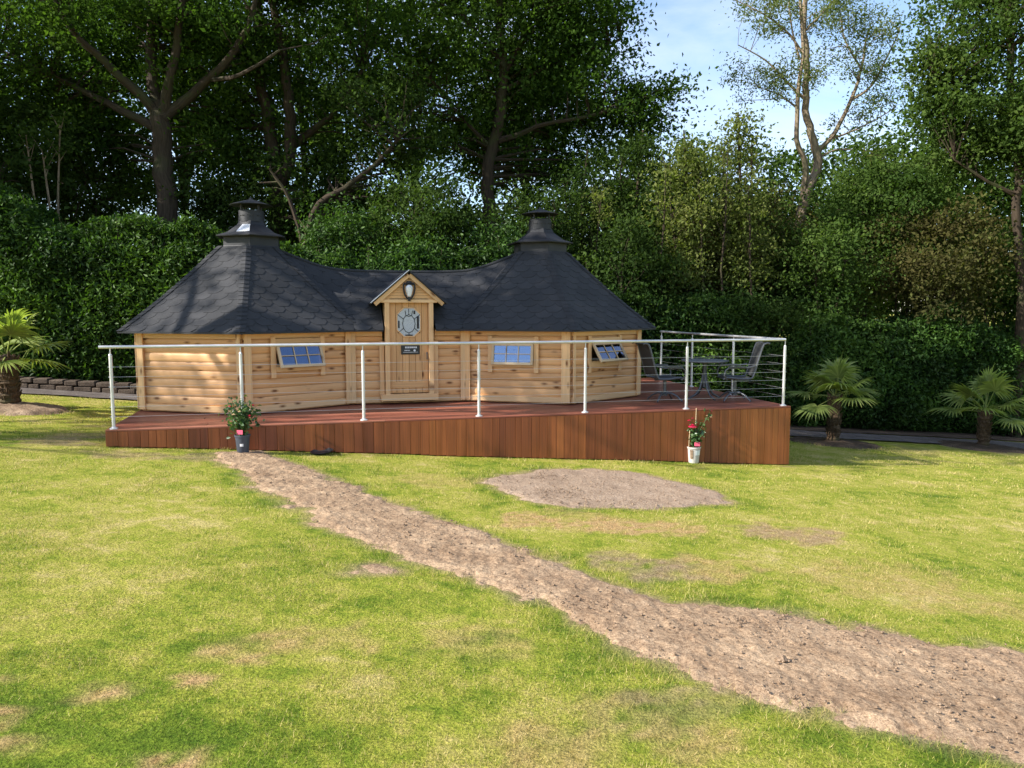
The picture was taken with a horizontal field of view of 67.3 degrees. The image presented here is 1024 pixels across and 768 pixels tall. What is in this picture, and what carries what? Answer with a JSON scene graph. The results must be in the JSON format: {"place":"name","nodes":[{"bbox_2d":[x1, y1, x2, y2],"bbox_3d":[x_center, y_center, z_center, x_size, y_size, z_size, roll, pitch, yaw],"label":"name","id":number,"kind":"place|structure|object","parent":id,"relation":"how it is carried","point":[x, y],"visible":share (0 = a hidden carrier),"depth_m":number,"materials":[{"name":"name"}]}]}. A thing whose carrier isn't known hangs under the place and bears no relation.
{"place":"outdoors","nodes":[
{"label":"outdoors","id":0,"kind":"place"},
{"bbox_2d":[0,314,1023,767],"bbox_3d":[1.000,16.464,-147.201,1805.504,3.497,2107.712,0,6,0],"label":"lawn","id":1,"kind":"structure","parent":0,"point":[446,620],"depth_m":4.97,"materials":[{"name":"green plant"}]},
{"bbox_2d":[0,0,26,180],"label":"tree","id":2,"kind":"object","parent":1,"relation":"on","point":[3,2],"visible":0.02,"depth_m":29.38,"materials":[{"name":"green plant"}]},
{"bbox_2d":[0,401,70,415],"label":"planting bed","id":3,"kind":"object","parent":1,"relation":"on","point":[26,408],"visible":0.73,"depth_m":12.51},
{"bbox_2d":[0,308,72,403],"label":"fan palm","id":4,"kind":"object","parent":3,"relation":"on","point":[15,325],"visible":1,"depth_m":12.59,"materials":[{"name":"green plant"}]},
{"bbox_2d":[0,67,82,218],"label":"broadleaf tree","id":5,"kind":"object","parent":1,"relation":"on","point":[16,160],"visible":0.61,"depth_m":18.77,"materials":[{"name":"green plant"}]},
{"bbox_2d":[0,73,115,226],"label":"woodland shrub","id":6,"kind":"object","parent":1,"relation":"on","point":[48,104],"visible":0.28,"depth_m":19.95,"materials":[{"name":"green plant"}]},
{"bbox_2d":[0,0,164,222],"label":"tree","id":7,"kind":"object","parent":1,"relation":"on","point":[137,111],"visible":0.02,"depth_m":27.64,"materials":[{"name":"green plant"}]},
{"bbox_2d":[3,111,192,244],"bbox_3d":[-11.136,-3.857,21.108,4.963,7.189,4.036,2,6,15],"label":"woodland shrub","id":8,"kind":"object","parent":1,"relation":"on","point":[101,203],"visible":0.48,"depth_m":20.58,"materials":[{"name":"green plant"}]},
{"bbox_2d":[63,0,307,247],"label":"tree","id":9,"kind":"object","parent":1,"relation":"on","point":[145,165],"visible":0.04,"depth_m":29.15,"materials":[{"name":"green plant"}]},
{"bbox_2d":[0,0,373,246],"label":"oak tree","id":10,"kind":"object","parent":1,"relation":"on","point":[142,20],"visible":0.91,"depth_m":19.43,"materials":[{"name":"green plant"}]},
{"bbox_2d":[122,142,285,248],"bbox_3d":[-8.064,-3.193,20.800,4.042,6.302,3.359,2,6,21],"label":"woodland shrub","id":11,"kind":"object","parent":1,"relation":"on","point":[212,192],"visible":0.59,"depth_m":20.19,"materials":[{"name":"green plant"}]},
{"bbox_2d":[149,0,422,235],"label":"woodland tree","id":12,"kind":"object","parent":1,"relation":"on","point":[269,124],"visible":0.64,"depth_m":20.76,"materials":[{"name":"green plant"}]},
{"bbox_2d":[168,0,422,243],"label":"tree","id":13,"kind":"object","parent":1,"relation":"on","point":[273,102],"visible":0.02,"depth_m":28.26,"materials":[{"name":"green plant"}]},
{"bbox_2d":[227,144,372,248],"bbox_3d":[-5.885,-3.403,21.963,4.887,6.852,3.880,0,6,0],"label":"woodland shrub","id":14,"kind":"object","parent":1,"relation":"on","point":[293,236],"visible":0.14,"depth_m":21.44,"materials":[{"name":"green plant"}]},
{"bbox_2d":[310,448,333,454],"bbox_3d":[-2.560,0.912,10.351,0.310,0.036,0.310,-3,10,0],"label":"plant saucer","id":15,"kind":"object","parent":1,"relation":"on","point":[322,452],"visible":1,"depth_m":10.36,"materials":[{"name":"black plastic"}]},
{"bbox_2d":[350,564,396,573],"bbox_3d":[-1.016,1.345,5.527,0.700,0.062,0.575,0,6,0],"label":"bare soil patch","id":16,"kind":"object","parent":1,"relation":"on","point":[374,568],"visible":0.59,"depth_m":5.51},
{"bbox_2d":[297,0,518,248],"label":"tree","id":17,"kind":"object","parent":1,"relation":"on","point":[426,162],"visible":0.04,"depth_m":29.53,"materials":[{"name":"green plant"}]},
{"bbox_2d":[105,378,790,463],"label":"timber deck","id":18,"kind":"structure","parent":1,"relation":"on","point":[745,430],"depth_m":11.31,"materials":[{"name":"brown wood"}]},
{"bbox_2d":[117,198,656,413],"bbox_3d":[-1.896,-1.435,13.251,8.569,3.321,4.184,-1,6,-14],"label":"grill cabin","id":19,"kind":"object","parent":18,"relation":"on","point":[249,281],"visible":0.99,"depth_m":12.30,"materials":[{"name":"brown wood"}]},
{"bbox_2d":[270,335,325,377],"bbox_3d":[-3.186,-0.413,11.544,0.890,0.610,0.254,-5,8,-44],"label":"window","id":20,"kind":"structure","parent":19,"relation":"in","point":[320,350],"depth_m":11.49,"materials":[{"name":"brown wood"}]},
{"bbox_2d":[368,270,447,401],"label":"door","id":21,"kind":"structure","parent":19,"relation":"in","point":[404,324],"depth_m":12.35,"materials":[{"name":"brown wood"}]},
{"bbox_2d":[488,336,538,372],"bbox_3d":[0.016,-0.480,12.438,0.850,0.590,0.172,2,6,16],"label":"window","id":22,"kind":"structure","parent":19,"relation":"in","point":[534,356],"depth_m":12.39,"materials":[{"name":"brown wood"}]},
{"bbox_2d":[587,335,628,372],"bbox_3d":[1.592,-0.500,12.703,0.870,0.600,0.310,-5,8,-44],"label":"window","id":23,"kind":"structure","parent":19,"relation":"in","point":[606,353],"depth_m":12.64,"materials":[{"name":"brown wood"}]},
{"bbox_2d":[98,330,786,429],"bbox_3d":[-0.986,-0.283,13.144,9.883,1.070,4.604,-1,6,-14],"label":"deck railing","id":24,"kind":"object","parent":18,"relation":"on","point":[478,387],"visible":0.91,"depth_m":10.95,"materials":[{"name":"metal"}]},
{"bbox_2d":[632,343,684,402],"bbox_3d":[2.428,-0.210,12.770,0.744,0.990,0.665,-1,6,-12],"label":"patio chair","id":25,"kind":"object","parent":18,"relation":"on","point":[646,354],"visible":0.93,"depth_m":12.72,"materials":[{"name":"metal"}]},
{"bbox_2d":[681,358,728,400],"bbox_3d":[3.284,-0.081,13.120,0.800,0.666,0.800,0,6,0],"label":"patio table","id":26,"kind":"object","parent":18,"relation":"on","point":[704,377],"visible":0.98,"depth_m":13.07,"materials":[{"name":"metal"}]},
{"bbox_2d":[717,341,769,401],"bbox_3d":[3.852,-0.217,12.845,0.744,0.990,0.665,0,6,4],"label":"patio chair","id":27,"kind":"object","parent":18,"relation":"on","point":[756,354],"visible":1,"depth_m":12.81,"materials":[{"name":"metal"}]},
{"bbox_2d":[315,0,718,236],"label":"woodland tree","id":28,"kind":"object","parent":1,"relation":"on","point":[638,98],"visible":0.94,"depth_m":21.12,"materials":[{"name":"green plant"}]},
{"bbox_2d":[414,0,637,248],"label":"tree","id":29,"kind":"object","parent":1,"relation":"on","point":[473,177],"visible":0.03,"depth_m":28.83,"materials":[{"name":"green plant"}]},
{"bbox_2d":[537,143,638,280],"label":"slim tree","id":30,"kind":"object","parent":1,"relation":"on","point":[584,240],"visible":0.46,"depth_m":20.22,"materials":[{"name":"green plant"}]},
{"bbox_2d":[482,469,730,509],"bbox_3d":[1.085,1.253,9.401,3.199,0.276,2.649,-3,6,-25],"label":"bare soil oval","id":31,"kind":"object","parent":1,"relation":"on","point":[594,476],"visible":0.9,"depth_m":9.09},
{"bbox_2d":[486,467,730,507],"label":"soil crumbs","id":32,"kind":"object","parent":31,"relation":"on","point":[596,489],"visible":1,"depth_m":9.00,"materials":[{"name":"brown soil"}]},
{"bbox_2d":[520,107,737,288],"bbox_3d":[4.724,-5.275,29.500,7.687,10.718,7.249,-4,7,-37],"label":"tree","id":33,"kind":"object","parent":1,"relation":"on","point":[611,163],"visible":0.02,"depth_m":28.37,"materials":[{"name":"green plant"}]},
{"bbox_2d":[686,408,711,462],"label":"potted rose","id":34,"kind":"object","parent":1,"relation":"on","point":[694,452],"visible":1,"depth_m":11.76,"materials":[{"name":"plastic"}]},
{"bbox_2d":[690,166,836,332],"bbox_3d":[7.017,-2.556,21.367,4.688,6.952,3.860,0,6,0],"label":"tree","id":35,"kind":"object","parent":1,"relation":"on","point":[772,226],"visible":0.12,"depth_m":20.83,"materials":[{"name":"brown plant"}]},
{"bbox_2d":[688,130,848,335],"bbox_3d":[9.228,-4.930,30.801,9.187,10.392,7.328,0,6,0],"label":"tree","id":36,"kind":"object","parent":1,"relation":"on","point":[797,173],"visible":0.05,"depth_m":29.71,"materials":[{"name":"green plant"}]},
{"bbox_2d":[709,0,919,299],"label":"bare branched tree","id":37,"kind":"object","parent":1,"relation":"on","point":[807,77],"visible":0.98,"depth_m":22.10,"materials":[{"name":"green plant"}]},
{"bbox_2d":[790,436,883,448],"bbox_3d":[6.706,1.225,15.927,2.240,0.221,1.720,0,6,0],"label":"planting bed","id":38,"kind":"object","parent":1,"relation":"on","point":[845,443],"visible":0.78,"depth_m":15.66,"materials":[{"name":"soil"}]},
{"bbox_2d":[780,350,883,440],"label":"fan palm","id":39,"kind":"object","parent":38,"relation":"on","point":[829,375],"visible":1,"depth_m":15.68,"materials":[{"name":"green plant"}]},
{"bbox_2d":[774,148,913,318],"bbox_3d":[9.759,-2.957,22.600,4.335,7.978,4.077,0,6,0],"label":"tree","id":40,"kind":"object","parent":1,"relation":"on","point":[818,194],"visible":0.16,"depth_m":21.86,"materials":[{"name":"green plant"}]},
{"bbox_2d":[757,116,967,322],"bbox_3d":[12.689,-4.669,29.868,8.962,10.510,7.119,0,6,0],"label":"tree","id":41,"kind":"object","parent":1,"relation":"on","point":[835,157],"visible":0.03,"depth_m":28.80,"materials":[{"name":"green plant"}]},
{"bbox_2d":[830,140,902,321],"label":"pale tree","id":42,"kind":"object","parent":1,"relation":"on","point":[870,302],"visible":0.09,"depth_m":24.62,"materials":[{"name":"green plant"}]},
{"bbox_2d":[790,424,1023,440],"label":"hedge bed","id":43,"kind":"object","parent":1,"relation":"on","point":[902,432],"visible":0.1,"depth_m":19.15,"materials":[{"name":"soil"}]},
{"bbox_2d":[0,121,61,199],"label":"sapling","id":44,"kind":"object","parent":43,"relation":"on","point":[30,134],"visible":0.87,"depth_m":18.43,"materials":[{"name":"green plant"}]},
{"bbox_2d":[10,122,92,208],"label":"sapling","id":45,"kind":"object","parent":43,"relation":"on","point":[52,141],"visible":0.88,"depth_m":18.60,"materials":[{"name":"green plant"}]},
{"bbox_2d":[26,99,107,215],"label":"sapling","id":46,"kind":"object","parent":43,"relation":"on","point":[58,125],"visible":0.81,"depth_m":18.73,"materials":[{"name":"green plant"}]},
{"bbox_2d":[0,182,530,384],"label":"laurel hedge","id":47,"kind":"object","parent":43,"relation":"on","point":[87,291],"visible":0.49,"depth_m":16.34,"materials":[{"name":"green plant"}]},
{"bbox_2d":[202,51,481,249],"bbox_3d":[-4.331,-4.138,20.372,6.713,8.526,4.545,3,6,29],"label":"woodland tree","id":48,"kind":"object","parent":43,"relation":"on","point":[348,186],"visible":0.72,"depth_m":19.52,"materials":[{"name":"green plant"}]},
{"bbox_2d":[273,180,437,260],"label":"woodland shrub","id":49,"kind":"object","parent":43,"relation":"on","point":[324,238],"visible":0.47,"depth_m":17.93,"materials":[{"name":"green plant"}]},
{"bbox_2d":[349,226,478,269],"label":"woodland shrub","id":50,"kind":"object","parent":43,"relation":"on","point":[407,243],"visible":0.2,"depth_m":17.24,"materials":[{"name":"green plant"}]},
{"bbox_2d":[341,150,517,267],"bbox_3d":[-2.054,-2.545,18.818,4.200,6.064,3.747,-5,7,-42],"label":"woodland shrub","id":51,"kind":"object","parent":43,"relation":"on","point":[437,218],"visible":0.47,"depth_m":18.20,"materials":[{"name":"green plant"}]},
{"bbox_2d":[431,205,526,260],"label":"woodland shrub","id":52,"kind":"object","parent":43,"relation":"on","point":[492,235],"visible":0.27,"depth_m":17.88,"materials":[{"name":"green plant"}]},
{"bbox_2d":[473,175,602,265],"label":"woodland shrub","id":53,"kind":"object","parent":43,"relation":"on","point":[555,222],"visible":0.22,"depth_m":18.83,"materials":[{"name":"green plant"}]},
{"bbox_2d":[582,179,624,273],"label":"sapling","id":54,"kind":"object","parent":43,"relation":"on","point":[599,196],"visible":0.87,"depth_m":19.20,"materials":[{"name":"green plant"}]},
{"bbox_2d":[571,197,698,349],"bbox_3d":[2.639,-1.844,18.688,3.788,5.290,2.973,0,6,0],"label":"woodland shrub","id":55,"kind":"object","parent":43,"relation":"on","point":[629,278],"visible":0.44,"depth_m":18.28,"materials":[{"name":"green plant"}]},
{"bbox_2d":[584,124,690,314],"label":"slim tree","id":56,"kind":"object","parent":43,"relation":"on","point":[638,155],"visible":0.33,"depth_m":19.72,"materials":[{"name":"green plant"}]},
{"bbox_2d":[630,141,682,302],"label":"sapling","id":57,"kind":"object","parent":43,"relation":"on","point":[661,204],"visible":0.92,"depth_m":18.59,"materials":[{"name":"green plant"}]},
{"bbox_2d":[635,124,742,326],"bbox_3d":[4.353,-2.730,19.320,2.723,7.223,2.972,-3,6,-29],"label":"pale tree","id":58,"kind":"object","parent":43,"relation":"on","point":[686,240],"visible":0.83,"depth_m":18.98,"materials":[{"name":"green plant"}]},
{"bbox_2d":[681,159,727,290],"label":"sapling","id":59,"kind":"object","parent":43,"relation":"on","point":[700,197],"visible":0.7,"depth_m":18.88,"materials":[{"name":"green plant"}]},
{"bbox_2d":[642,206,769,323],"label":"woodland shrub","id":60,"kind":"object","parent":43,"relation":"on","point":[710,274],"visible":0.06,"depth_m":19.80,"materials":[{"name":"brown plant"}]},
{"bbox_2d":[691,141,761,294],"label":"sapling","id":61,"kind":"object","parent":43,"relation":"on","point":[724,195],"visible":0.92,"depth_m":18.78,"materials":[{"name":"green plant"}]},
{"bbox_2d":[712,163,773,317],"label":"sapling","id":62,"kind":"object","parent":43,"relation":"on","point":[749,207],"visible":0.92,"depth_m":18.98,"materials":[{"name":"green plant"}]},
{"bbox_2d":[696,101,796,323],"bbox_3d":[5.751,-3.106,19.885,2.884,8.087,3.464,3,6,26],"label":"pale tree","id":63,"kind":"object","parent":43,"relation":"on","point":[741,230],"visible":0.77,"depth_m":19.52,"materials":[{"name":"green plant"}]},
{"bbox_2d":[672,272,828,398],"bbox_3d":[5.576,-0.927,19.171,4.164,3.795,3.315,0,6,0],"label":"woodland shrub","id":64,"kind":"object","parent":43,"relation":"on","point":[758,313],"visible":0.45,"depth_m":18.44,"materials":[{"name":"green plant"}]},
{"bbox_2d":[594,282,1023,436],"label":"laurel hedge","id":65,"kind":"object","parent":43,"relation":"on","point":[916,365],"visible":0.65,"depth_m":19.11,"materials":[{"name":"green plant"}]},
{"bbox_2d":[747,213,905,335],"bbox_3d":[7.880,-1.692,20.115,3.584,5.512,3.586,-3,6,-26],"label":"woodland shrub","id":66,"kind":"object","parent":43,"relation":"on","point":[822,266],"visible":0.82,"depth_m":19.42,"materials":[{"name":"green plant"}]},
{"bbox_2d":[807,132,981,314],"bbox_3d":[10.545,-2.806,21.510,4.289,7.937,4.005,-6,8,-45],"label":"woodland shrub","id":67,"kind":"object","parent":43,"relation":"on","point":[915,175],"visible":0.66,"depth_m":20.64,"materials":[{"name":"green plant"}]},
{"bbox_2d":[837,185,1023,338],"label":"woodland shrub","id":68,"kind":"object","parent":43,"relation":"on","point":[951,282],"visible":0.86,"depth_m":19.56,"materials":[{"name":"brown plant"}]},
{"bbox_2d":[874,0,1023,437],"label":"broadleaf tree","id":69,"kind":"object","parent":43,"relation":"on","point":[1003,140],"visible":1,"depth_m":19.29,"materials":[{"name":"green plant"}]},
{"bbox_2d":[925,199,1023,330],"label":"woodland shrub","id":70,"kind":"object","parent":43,"relation":"on","point":[1010,304],"visible":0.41,"depth_m":20.82,"materials":[{"name":"green plant"}]},
{"bbox_2d":[1000,198,1023,293],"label":"woodland shrub","id":71,"kind":"object","parent":43,"relation":"on","point":[1010,228],"visible":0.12,"depth_m":20.69,"materials":[{"name":"green plant"}]},
{"bbox_2d":[849,82,1023,327],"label":"tree","id":72,"kind":"object","parent":1,"relation":"on","point":[1003,202],"visible":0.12,"depth_m":27.77,"materials":[{"name":"green plant"}]},
{"bbox_2d":[933,440,1023,453],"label":"planting bed","id":73,"kind":"object","parent":1,"relation":"on","point":[981,447],"visible":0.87,"depth_m":16.64,"materials":[{"name":"soil"}]},
{"bbox_2d":[924,365,1023,445],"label":"fan palm","id":74,"kind":"object","parent":73,"relation":"on","point":[987,382],"visible":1,"depth_m":16.79,"materials":[{"name":"green plant"}]},
{"bbox_2d":[975,24,1023,324],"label":"tree","id":75,"kind":"object","parent":1,"relation":"on","point":[1019,62],"visible":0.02,"depth_m":28.86,"materials":[{"name":"green plant"}]},
{"bbox_2d":[1,0,1023,311],"label":"sky","id":76,"kind":"structure","parent":0,"point":[693,28],"materials":[{"name":"blue"}]},
{"bbox_2d":[20,388,1023,448],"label":"gravel path","id":77,"kind":"structure","parent":0,"point":[792,432],"depth_m":17.16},
{"bbox_2d":[19,376,136,393],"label":"stone wall","id":78,"kind":"structure","parent":77,"relation":"on","point":[79,385],"depth_m":15.96,"materials":[{"name":"grey stone"}]},
{"bbox_2d":[210,450,1023,763],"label":"soil path","id":79,"kind":"structure","parent":0,"point":[756,662],"depth_m":4.60,"materials":[{"name":"brown soil"}]},
{"bbox_2d":[218,395,264,452],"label":"potted rose","id":80,"kind":"object","parent":79,"relation":"on","point":[244,420],"visible":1,"depth_m":9.90,"materials":[{"name":"green plant"}]},
{"bbox_2d":[775,655,787,662],"bbox_3d":[1.513,1.542,4.319,0.061,0.041,0.060,-2,6,-23],"label":"earth clod","id":81,"kind":"object","parent":79,"relation":"on","point":[780,658],"visible":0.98,"depth_m":4.30,"materials":[{"name":"beige soil"}]}
]}

